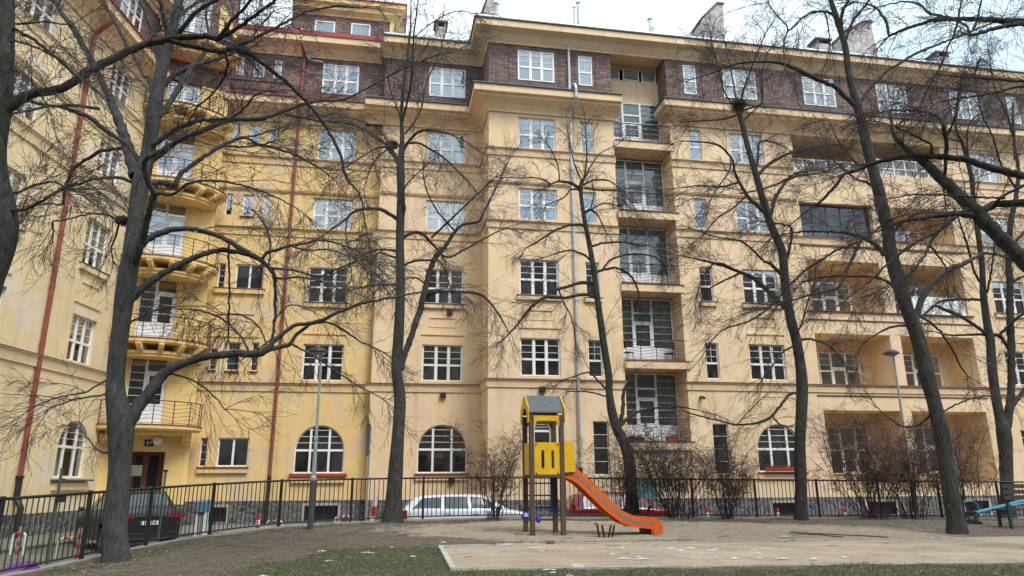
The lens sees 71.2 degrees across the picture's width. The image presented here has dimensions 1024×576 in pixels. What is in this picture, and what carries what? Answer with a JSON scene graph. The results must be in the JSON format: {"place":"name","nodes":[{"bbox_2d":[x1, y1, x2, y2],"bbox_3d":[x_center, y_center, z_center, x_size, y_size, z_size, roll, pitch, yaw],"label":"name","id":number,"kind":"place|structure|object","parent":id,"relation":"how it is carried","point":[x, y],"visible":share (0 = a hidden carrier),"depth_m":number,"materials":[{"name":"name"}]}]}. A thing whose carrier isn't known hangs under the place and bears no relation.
{"place":"outdoors","nodes":[
{"label":"outdoors","id":0,"kind":"place"},
{"bbox_2d":[0,531,95,553],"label":"pavement","id":1,"kind":"structure","parent":0,"point":[5,541],"depth_m":22.66,"materials":[{"name":"grey concrete"}]},
{"bbox_2d":[0,554,97,569],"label":"paved yard","id":2,"kind":"structure","parent":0,"point":[8,559],"depth_m":18.23,"materials":[{"name":"grey stone"}]},
{"bbox_2d":[45,468,68,564],"bbox_3d":[-10.644,5.355,16.695,0.306,2.230,0.120,0,-15,0],"label":"thin pole","id":3,"kind":"object","parent":2,"relation":"on","point":[56,507],"visible":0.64,"depth_m":16.73,"materials":[{"name":"black metal"}]},
{"bbox_2d":[0,0,183,538],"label":"apartment building","id":4,"kind":"structure","parent":0,"point":[46,325],"depth_m":26.96,"materials":[{"name":"paint"}]},
{"bbox_2d":[8,168,23,204],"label":"window","id":5,"kind":"structure","parent":4,"relation":"in","point":[11,176],"depth_m":24.85,"materials":[{"name":"white paint"}]},
{"bbox_2d":[13,72,38,122],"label":"window","id":6,"kind":"structure","parent":4,"relation":"in","point":[30,107],"depth_m":25.48,"materials":[{"name":"white paint"}]},
{"bbox_2d":[25,0,55,33],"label":"window","id":7,"kind":"structure","parent":4,"relation":"in","point":[49,18],"depth_m":26.40,"materials":[{"name":"white paint"}]},
{"bbox_2d":[53,421,83,477],"bbox_3d":[-17.191,6.216,27.610,0.195,2.140,1.900,0,-15,0],"label":"window","id":8,"kind":"structure","parent":4,"relation":"in","point":[74,455],"depth_m":27.97,"materials":[{"name":"white paint"}]},
{"bbox_2d":[66,314,93,364],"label":"window","id":9,"kind":"structure","parent":4,"relation":"in","point":[83,344],"depth_m":28.51,"materials":[{"name":"white paint"}]},
{"bbox_2d":[82,218,107,270],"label":"window","id":10,"kind":"structure","parent":4,"relation":"in","point":[96,250],"depth_m":29.50,"materials":[{"name":"white paint"}]},
{"bbox_2d":[97,140,118,183],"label":"window","id":11,"kind":"structure","parent":4,"relation":"in","point":[111,155],"depth_m":30.45,"materials":[{"name":"glass"}]},
{"bbox_2d":[109,63,129,106],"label":"window","id":12,"kind":"structure","parent":4,"relation":"in","point":[121,87],"depth_m":31.51,"materials":[{"name":"white paint"}]},
{"bbox_2d":[120,0,142,31],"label":"window","id":13,"kind":"structure","parent":4,"relation":"in","point":[128,4],"depth_m":32.19,"materials":[{"name":"white paint"}]},
{"bbox_2d":[0,536,192,554],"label":"street","id":14,"kind":"structure","parent":0,"point":[27,552],"depth_m":21.08,"materials":[{"name":"grey asphalt"}]},
{"bbox_2d":[74,489,184,552],"bbox_3d":[-11.751,6.998,21.724,2.192,1.707,4.700,13,-20,-41],"label":"suv","id":15,"kind":"object","parent":14,"relation":"on","point":[132,519],"visible":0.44,"depth_m":20.41,"materials":[{"name":"black paint"}]},
{"bbox_2d":[365,423,371,520],"bbox_3d":[-4.781,6.410,23.654,0.105,3.783,0.600,0,-15,0],"label":"sign post","id":16,"kind":"object","parent":14,"relation":"on","point":[368,442],"visible":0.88,"depth_m":23.76,"materials":[{"name":"metal"}]},
{"bbox_2d":[402,494,522,518],"bbox_3d":[-1.535,7.896,24.786,4.639,1.475,2.096,2,-15,-8],"label":"station wagon","id":17,"kind":"object","parent":14,"relation":"on","point":[454,506],"visible":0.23,"depth_m":24.06,"materials":[{"name":"white paint"}]},
{"bbox_2d":[566,491,679,516],"bbox_3d":[3.899,7.994,25.360,4.019,1.530,2.049,2,-15,-8],"label":"hatchback","id":18,"kind":"object","parent":14,"relation":"on","point":[587,506],"visible":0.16,"depth_m":24.69,"materials":[{"name":"red paint"}]},
{"bbox_2d":[194,500,210,535],"bbox_3d":[-9.929,7.480,22.852,0.360,1.350,0.320,-2,-15,5],"label":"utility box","id":19,"kind":"object","parent":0,"point":[201,515],"visible":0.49,"depth_m":22.81,"materials":[{"name":"white metal"}]},
{"bbox_2d":[94,0,406,525],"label":"apartment building","id":20,"kind":"structure","parent":0,"point":[170,437],"depth_m":33.62,"materials":[{"name":"yellow paint"}]},
{"bbox_2d":[129,452,164,490],"bbox_3d":[-15.681,8.276,30.510,1.270,2.490,0.116,9,-18,-30],"label":"entrance door","id":21,"kind":"structure","parent":20,"relation":"in","point":[151,462],"depth_m":30.70,"materials":[{"name":"red wood"}]},
{"bbox_2d":[126,359,168,423],"bbox_3d":[-15.868,4.495,30.987,1.500,2.940,0.075,9,-18,-30],"label":"balcony door","id":22,"kind":"structure","parent":20,"relation":"in","point":[149,412],"depth_m":31.00,"materials":[{"name":"white paint"}]},
{"bbox_2d":[134,278,178,337],"bbox_3d":[-15.886,1.021,31.931,1.500,2.940,0.075,9,-18,-30],"label":"balcony door","id":23,"kind":"structure","parent":20,"relation":"in","point":[147,332],"depth_m":31.88,"materials":[{"name":"white paint"}]},
{"bbox_2d":[146,202,187,256],"bbox_3d":[-15.905,-2.492,32.885,1.500,2.940,0.075,9,-18,-30],"label":"balcony door","id":24,"kind":"structure","parent":20,"relation":"in","point":[168,249],"depth_m":32.93,"materials":[{"name":"white paint"}]},
{"bbox_2d":[156,129,195,178],"bbox_3d":[-15.924,-6.024,33.845,1.500,2.940,0.075,9,-18,-30],"label":"balcony door","id":25,"kind":"structure","parent":20,"relation":"in","point":[182,146],"depth_m":33.89,"materials":[{"name":"white paint"}]},
{"bbox_2d":[167,82,201,104],"bbox_3d":[-15.944,-9.633,34.825,1.500,2.940,0.075,9,-18,-30],"label":"balcony door","id":26,"kind":"structure","parent":20,"relation":"in","point":[184,92],"depth_m":34.77,"materials":[{"name":"white paint"}]},
{"bbox_2d":[216,438,248,466],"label":"window","id":27,"kind":"structure","parent":20,"relation":"in","point":[233,457],"depth_m":32.35,"materials":[{"name":"white paint"}]},
{"bbox_2d":[242,195,254,215],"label":"window","id":28,"kind":"structure","parent":20,"relation":"in","point":[251,200],"depth_m":35.41,"materials":[{"name":"glass"}]},
{"bbox_2d":[235,264,264,288],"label":"window","id":29,"kind":"structure","parent":20,"relation":"in","point":[241,271],"depth_m":34.55,"materials":[{"name":"glass"}]},
{"bbox_2d":[293,425,343,472],"bbox_3d":[-8.871,7.435,32.987,2.220,2.160,0.195,2,-15,-10],"label":"window","id":30,"kind":"structure","parent":20,"relation":"in","point":[330,448],"depth_m":33.03,"materials":[{"name":"white paint"}]},
{"bbox_2d":[301,344,343,380],"bbox_3d":[-8.977,3.546,33.963,1.900,1.740,0.075,2,-15,-10],"label":"window","id":31,"kind":"structure","parent":20,"relation":"in","point":[330,351],"depth_m":33.91,"materials":[{"name":"white paint"}]},
{"bbox_2d":[315,20,334,32],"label":"window","id":32,"kind":"structure","parent":20,"relation":"in","point":[324,27],"depth_m":39.09,"materials":[{"name":"glass"}]},
{"bbox_2d":[307,268,348,302],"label":"window","id":33,"kind":"structure","parent":20,"relation":"in","point":[317,298],"depth_m":35.02,"materials":[{"name":"glass"}]},
{"bbox_2d":[312,198,352,229],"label":"window","id":34,"kind":"structure","parent":20,"relation":"in","point":[327,200],"depth_m":35.91,"materials":[{"name":"glass"}]},
{"bbox_2d":[317,129,356,160],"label":"window","id":35,"kind":"structure","parent":20,"relation":"in","point":[341,146],"depth_m":36.93,"materials":[{"name":"white glass"}]},
{"bbox_2d":[322,64,359,95],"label":"window","id":36,"kind":"structure","parent":20,"relation":"in","point":[344,75],"depth_m":37.87,"materials":[{"name":"white glass"}]},
{"bbox_2d":[351,23,370,35],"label":"window","id":37,"kind":"structure","parent":20,"relation":"in","point":[357,30],"depth_m":39.40,"materials":[{"name":"glass"}]},
{"bbox_2d":[19,516,1023,575],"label":"ground","id":38,"kind":"structure","parent":0,"point":[707,531],"depth_m":14.75,"materials":[{"name":"soil"}]},
{"bbox_2d":[0,561,40,574],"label":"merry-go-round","id":39,"kind":"object","parent":38,"relation":"on","point":[24,568],"visible":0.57,"depth_m":11.12,"materials":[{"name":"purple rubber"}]},
{"bbox_2d":[0,0,421,297],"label":"bare tree","id":40,"kind":"object","parent":38,"relation":"on","point":[10,102],"visible":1,"depth_m":10.89,"materials":[{"name":"brown plant"}]},
{"bbox_2d":[0,0,497,563],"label":"bare tree","id":41,"kind":"object","parent":38,"relation":"on","point":[122,416],"visible":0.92,"depth_m":13.84,"materials":[{"name":"grey plant"}]},
{"bbox_2d":[307,346,327,529],"bbox_3d":[-4.948,3.676,17.723,0.500,4.520,0.492,0,-15,0],"label":"street lamp","id":42,"kind":"object","parent":38,"relation":"on","point":[313,477],"visible":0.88,"depth_m":17.60,"materials":[{"name":"grey metal"}]},
{"bbox_2d":[247,0,545,522],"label":"bare tree","id":43,"kind":"object","parent":38,"relation":"on","point":[392,512],"visible":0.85,"depth_m":21.61,"materials":[{"name":"brown plant"}]},
{"bbox_2d":[435,417,543,519],"bbox_3d":[-0.255,5.055,20.069,2.860,2.981,3.342,14,-21,-42],"label":"bush","id":44,"kind":"object","parent":38,"relation":"on","point":[505,476],"visible":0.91,"depth_m":20.27,"materials":[{"name":"brown plant"}]},
{"bbox_2d":[0,517,1022,575],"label":"kerb","id":45,"kind":"structure","parent":38,"relation":"on","point":[16,573],"depth_m":17.79,"materials":[{"name":"concrete"}]},
{"bbox_2d":[0,477,1023,571],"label":"iron railing","id":46,"kind":"object","parent":45,"relation":"on","point":[81,554],"visible":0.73,"depth_m":17.90,"materials":[{"name":"black metal"}]},
{"bbox_2d":[10,517,1023,575],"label":"fallen leaves","id":47,"kind":"object","parent":38,"relation":"on","point":[339,524],"depth_m":13.85,"materials":[{"name":"brown plant"}]},
{"bbox_2d":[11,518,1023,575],"bbox_3d":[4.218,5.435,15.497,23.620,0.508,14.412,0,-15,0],"label":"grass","id":48,"kind":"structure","parent":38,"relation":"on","point":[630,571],"depth_m":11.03,"materials":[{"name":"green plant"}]},
{"bbox_2d":[520,395,574,535],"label":"play tower","id":49,"kind":"structure","parent":38,"relation":"on","point":[541,409],"depth_m":16.20,"materials":[{"name":"yellow wood"}]},
{"bbox_2d":[259,536,845,575],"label":"snow patches","id":50,"kind":"object","parent":38,"relation":"on","point":[577,565],"visible":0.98,"depth_m":11.96,"materials":[{"name":"snow"}]},
{"bbox_2d":[465,100,735,513],"bbox_3d":[3.012,0.444,23.318,9.213,13.986,3.606,2,-15,-10],"label":"bare tree","id":51,"kind":"object","parent":38,"relation":"on","point":[619,422],"visible":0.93,"depth_m":23.68,"materials":[{"name":"brown plant"}]},
{"bbox_2d":[543,413,666,514],"bbox_3d":[2.942,5.391,21.598,3.550,3.185,2.489,-7,-17,24],"label":"bush","id":52,"kind":"object","parent":38,"relation":"on","point":[623,476],"visible":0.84,"depth_m":21.19,"materials":[{"name":"brown plant"}]},
{"bbox_2d":[594,522,615,536],"bbox_3d":[2.020,5.282,15.569,0.443,0.327,0.321,2,-15,-8],"label":"toy table","id":53,"kind":"object","parent":38,"relation":"on","point":[604,523],"visible":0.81,"depth_m":15.47,"materials":[{"name":"brown wood"}]},
{"bbox_2d":[558,468,662,534],"bbox_3d":[2.240,4.882,16.379,2.300,1.520,0.534,2,-15,-10],"label":"slide","id":54,"kind":"object","parent":38,"relation":"on","point":[594,495],"visible":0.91,"depth_m":16.12,"materials":[{"name":"orange plastic"}]},
{"bbox_2d":[602,410,753,518],"bbox_3d":[4.950,5.315,21.645,4.459,3.380,3.671,0,-15,0],"label":"bush","id":55,"kind":"object","parent":38,"relation":"on","point":[671,463],"visible":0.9,"depth_m":21.24,"materials":[{"name":"brown plant"}]},
{"bbox_2d":[683,437,771,519],"bbox_3d":[6.340,5.673,21.277,2.467,2.518,2.920,-11,-18,33],"label":"bush","id":56,"kind":"object","parent":38,"relation":"on","point":[726,490],"visible":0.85,"depth_m":21.27,"materials":[{"name":"brown plant"}]},
{"bbox_2d":[438,536,1023,570],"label":"stone edging","id":57,"kind":"object","parent":38,"relation":"on","point":[448,560],"visible":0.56,"depth_m":11.75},
{"bbox_2d":[445,538,1023,568],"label":"sand bed","id":58,"kind":"object","parent":38,"relation":"on","point":[823,552],"visible":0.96,"depth_m":12.54,"materials":[{"name":"beige sand"}]},
{"bbox_2d":[636,0,898,520],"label":"bare tree","id":59,"kind":"object","parent":38,"relation":"on","point":[800,468],"visible":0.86,"depth_m":22.84,"materials":[{"name":"brown plant"}]},
{"bbox_2d":[728,97,749,112],"bbox_3d":[7.702,-6.252,24.342,0.726,0.553,0.723,14,-21,-43],"label":"bird nest","id":60,"kind":"object","parent":59,"relation":"on","point":[735,102],"visible":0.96,"depth_m":24.25,"materials":[{"name":"wood"}]},
{"bbox_2d":[646,0,1023,534],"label":"bare tree","id":61,"kind":"object","parent":38,"relation":"on","point":[956,522],"visible":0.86,"depth_m":18.99,"materials":[{"name":"brown plant"}]},
{"bbox_2d":[776,402,971,518],"bbox_3d":[11.138,5.305,22.172,5.422,3.775,4.016,-7,-17,23],"label":"bush","id":62,"kind":"object","parent":38,"relation":"on","point":[871,478],"visible":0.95,"depth_m":21.80,"materials":[{"name":"brown plant"}]},
{"bbox_2d":[744,0,1023,347],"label":"bare tree","id":63,"kind":"object","parent":38,"relation":"on","point":[988,225],"visible":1,"depth_m":14.25,"materials":[{"name":"brown plant"}]},
{"bbox_2d":[883,349,919,518],"bbox_3d":[12.108,4.487,22.141,0.500,5.240,0.492,0,-15,0],"label":"street lamp","id":64,"kind":"object","parent":38,"relation":"on","point":[893,353],"visible":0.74,"depth_m":22.25,"materials":[{"name":"grey metal"}]},
{"bbox_2d":[831,400,989,518],"bbox_3d":[12.171,5.276,21.917,4.129,3.712,3.290,0,-15,0],"label":"bush","id":65,"kind":"object","parent":38,"relation":"on","point":[917,484],"visible":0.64,"depth_m":21.87,"materials":[{"name":"brown plant"}]},
{"bbox_2d":[888,25,1023,517],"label":"bare tree","id":66,"kind":"object","parent":38,"relation":"on","point":[1004,437],"visible":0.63,"depth_m":24.71,"materials":[{"name":"brown plant"}]},
{"bbox_2d":[900,408,1021,519],"bbox_3d":[13.848,5.465,22.145,3.596,3.498,3.181,8,-17,-29],"label":"bush","id":67,"kind":"object","parent":38,"relation":"on","point":[964,479],"visible":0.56,"depth_m":21.99,"materials":[{"name":"brown plant"}]},
{"bbox_2d":[963,499,1023,524],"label":"seesaw","id":68,"kind":"object","parent":38,"relation":"on","point":[989,509],"visible":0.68,"depth_m":19.63,"materials":[{"name":"blue metal"}]},
{"bbox_2d":[992,484,1023,528],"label":"park bench","id":69,"kind":"object","parent":38,"relation":"on","point":[1006,498],"visible":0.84,"depth_m":18.44,"materials":[{"name":"brown wood"}]},
{"bbox_2d":[179,517,1023,535],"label":"pavement","id":70,"kind":"structure","parent":0,"point":[191,528],"depth_m":29.21,"materials":[{"name":"concrete"}]},
{"bbox_2d":[239,0,1023,69],"label":"sky","id":71,"kind":"structure","parent":0,"point":[665,15],"materials":[{"name":"white"}]},
{"bbox_2d":[364,0,1023,520],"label":"apartment building","id":72,"kind":"structure","parent":0,"point":[544,72],"depth_m":35.75,"materials":[{"name":"beige paint"}]},
{"bbox_2d":[421,345,462,380],"bbox_3d":[-3.364,3.626,34.371,1.940,1.740,0.197,2,-15,-10],"label":"window","id":73,"kind":"structure","parent":72,"relation":"in","point":[429,356],"depth_m":34.37,"materials":[{"name":"white paint"}]},
{"bbox_2d":[417,425,466,472],"bbox_3d":[-3.252,7.484,33.276,2.300,2.200,0.073,2,-15,-10],"label":"window","id":74,"kind":"structure","parent":72,"relation":"in","point":[432,449],"depth_m":33.22,"materials":[{"name":"white paint"}]},
{"bbox_2d":[424,269,463,303],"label":"window","id":75,"kind":"structure","parent":72,"relation":"in","point":[438,297],"depth_m":35.41,"materials":[{"name":"glass"}]},
{"bbox_2d":[426,200,463,231],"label":"window","id":76,"kind":"structure","parent":72,"relation":"in","point":[435,223],"depth_m":36.34,"materials":[{"name":"white glass"}]},
{"bbox_2d":[428,132,464,163],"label":"window","id":77,"kind":"structure","parent":72,"relation":"in","point":[458,151],"depth_m":37.37,"materials":[{"name":"white glass"}]},
{"bbox_2d":[429,67,465,98],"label":"window","id":78,"kind":"structure","parent":72,"relation":"in","point":[438,84],"depth_m":38.23,"materials":[{"name":"white glass"}]},
{"bbox_2d":[518,50,553,82],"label":"window","id":79,"kind":"structure","parent":72,"relation":"in","point":[523,67],"depth_m":36.76,"materials":[{"name":"white paint"}]},
{"bbox_2d":[518,117,554,149],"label":"window","id":80,"kind":"structure","parent":72,"relation":"in","point":[529,125],"depth_m":35.90,"materials":[{"name":"glass"}]},
{"bbox_2d":[519,188,556,220],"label":"window","id":81,"kind":"structure","parent":72,"relation":"in","point":[552,215],"depth_m":34.92,"materials":[{"name":"white glass"}]},
{"bbox_2d":[519,259,558,294],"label":"window","id":82,"kind":"structure","parent":72,"relation":"in","point":[524,287],"depth_m":33.91,"materials":[{"name":"white glass"}]},
{"bbox_2d":[520,338,560,375],"bbox_3d":[1.278,3.203,32.907,1.901,1.740,0.197,2,-15,-10],"label":"window","id":83,"kind":"structure","parent":72,"relation":"in","point":[554,360],"depth_m":32.92,"materials":[{"name":"white paint"}]},
{"bbox_2d":[534,423,550,441],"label":"window","id":84,"kind":"structure","parent":72,"relation":"in","point":[542,432],"depth_m":32.04,"materials":[{"name":"white paint"}]},
{"bbox_2d":[578,56,591,85],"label":"window","id":85,"kind":"structure","parent":72,"relation":"in","point":[584,65],"depth_m":37.21,"materials":[{"name":"white glass"}]},
{"bbox_2d":[581,123,593,152],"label":"window","id":86,"kind":"structure","parent":72,"relation":"in","point":[589,128],"depth_m":36.33,"materials":[{"name":"glass"}]},
{"bbox_2d":[583,192,596,222],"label":"window","id":87,"kind":"structure","parent":72,"relation":"in","point":[593,218],"depth_m":35.38,"materials":[{"name":"glass"}]},
{"bbox_2d":[585,262,598,296],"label":"window","id":88,"kind":"structure","parent":72,"relation":"in","point":[589,288],"depth_m":34.40,"materials":[{"name":"glass"}]},
{"bbox_2d":[588,340,602,376],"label":"window","id":89,"kind":"structure","parent":72,"relation":"in","point":[597,365],"depth_m":33.38,"materials":[{"name":"glass"}]},
{"bbox_2d":[593,421,609,474],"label":"window","id":90,"kind":"structure","parent":72,"relation":"in","point":[598,428],"depth_m":32.37,"materials":[{"name":"black glass"}]},
{"bbox_2d":[641,71,655,82],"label":"window","id":91,"kind":"structure","parent":72,"relation":"in","point":[648,78],"depth_m":39.08,"materials":[{"name":"white glass"}]},
{"bbox_2d":[682,65,696,94],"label":"window","id":92,"kind":"structure","parent":72,"relation":"in","point":[685,74],"depth_m":38.05,"materials":[{"name":"white paint"}]},
{"bbox_2d":[688,130,701,159],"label":"window","id":93,"kind":"structure","parent":72,"relation":"in","point":[698,145],"depth_m":37.19,"materials":[{"name":"glass"}]},
{"bbox_2d":[705,343,719,378],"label":"window","id":94,"kind":"structure","parent":72,"relation":"in","point":[713,367],"depth_m":34.22,"materials":[{"name":"glass"}]},
{"bbox_2d":[713,424,729,473],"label":"window","id":95,"kind":"structure","parent":72,"relation":"in","point":[718,427],"depth_m":33.37,"materials":[{"name":"glass"}]},
{"bbox_2d":[722,69,756,99],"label":"window","id":96,"kind":"structure","parent":72,"relation":"in","point":[729,92],"depth_m":38.53,"materials":[{"name":"white glass"}]},
{"bbox_2d":[729,134,763,164],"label":"window","id":97,"kind":"structure","parent":72,"relation":"in","point":[740,140],"depth_m":37.66,"materials":[{"name":"white paint"}]},
{"bbox_2d":[735,201,768,231],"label":"window","id":98,"kind":"structure","parent":72,"relation":"in","point":[759,215],"depth_m":36.65,"materials":[{"name":"glass"}]},
{"bbox_2d":[742,269,776,303],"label":"window","id":99,"kind":"structure","parent":72,"relation":"in","point":[746,281],"depth_m":35.72,"materials":[{"name":"white glass"}]},
{"bbox_2d":[749,344,786,379],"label":"window","id":100,"kind":"structure","parent":72,"relation":"in","point":[760,364],"depth_m":34.63,"materials":[{"name":"white paint"}]},
{"bbox_2d":[758,424,794,471],"bbox_3d":[12.536,7.535,33.664,2.260,2.180,0.195,2,-15,-10],"label":"window","id":101,"kind":"structure","parent":72,"relation":"in","point":[777,458],"depth_m":33.64,"materials":[{"name":"white paint"}]},
{"bbox_2d":[764,463,793,471],"bbox_3d":[12.618,8.284,33.047,1.920,0.389,0.240,2,-15,-10],"label":"window box","id":102,"kind":"object","parent":72,"relation":"on","point":[774,468],"visible":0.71,"depth_m":32.91,"materials":[{"name":"plastic"}]},
{"bbox_2d":[802,77,836,106],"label":"window","id":103,"kind":"structure","parent":72,"relation":"in","point":[812,81],"depth_m":39.21,"materials":[{"name":"white paint"}]},
{"bbox_2d":[809,281,851,310],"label":"loggia window","id":104,"kind":"structure","parent":72,"relation":"in","point":[835,297],"depth_m":37.85,"materials":[{"name":"white paint"}]},
{"bbox_2d":[817,352,861,383],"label":"loggia window","id":105,"kind":"structure","parent":72,"relation":"in","point":[832,369],"depth_m":36.82,"materials":[{"name":"white paint"}]},
{"bbox_2d":[826,427,872,473],"bbox_3d":[16.911,8.121,35.777,2.300,2.310,0.075,2,-15,-10],"label":"loggia window","id":106,"kind":"structure","parent":72,"relation":"in","point":[826,427],"depth_m":35.76,"materials":[{"name":"white paint"}]},
{"bbox_2d":[875,84,907,112],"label":"window","id":107,"kind":"structure","parent":72,"relation":"in","point":[876,85],"depth_m":40.08,"materials":[{"name":"glass"}]},
{"bbox_2d":[903,354,942,385],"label":"loggia window","id":108,"kind":"structure","parent":72,"relation":"in","point":[914,371],"depth_m":37.67,"materials":[{"name":"white paint"}]},
{"bbox_2d":[912,296,966,315],"bbox_3d":[21.787,0.927,37.010,3.900,0.950,0.060,2,-15,-10],"label":"sheet cover","id":109,"kind":"object","parent":72,"relation":"on","point":[914,301],"visible":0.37,"depth_m":37.07,"materials":[{"name":"fabric"}]},
{"bbox_2d":[948,91,981,119],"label":"window","id":110,"kind":"structure","parent":72,"relation":"in","point":[966,95],"depth_m":40.86,"materials":[{"name":"glass"}]},
{"bbox_2d":[969,153,1000,181],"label":"window","id":111,"kind":"structure","parent":72,"relation":"in","point":[992,178],"depth_m":40.08,"materials":[{"name":"glass"}]},
{"bbox_2d":[991,281,1023,312],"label":"window","id":112,"kind":"structure","parent":72,"relation":"in","point":[994,284],"depth_m":38.11,"materials":[{"name":"white paint"}]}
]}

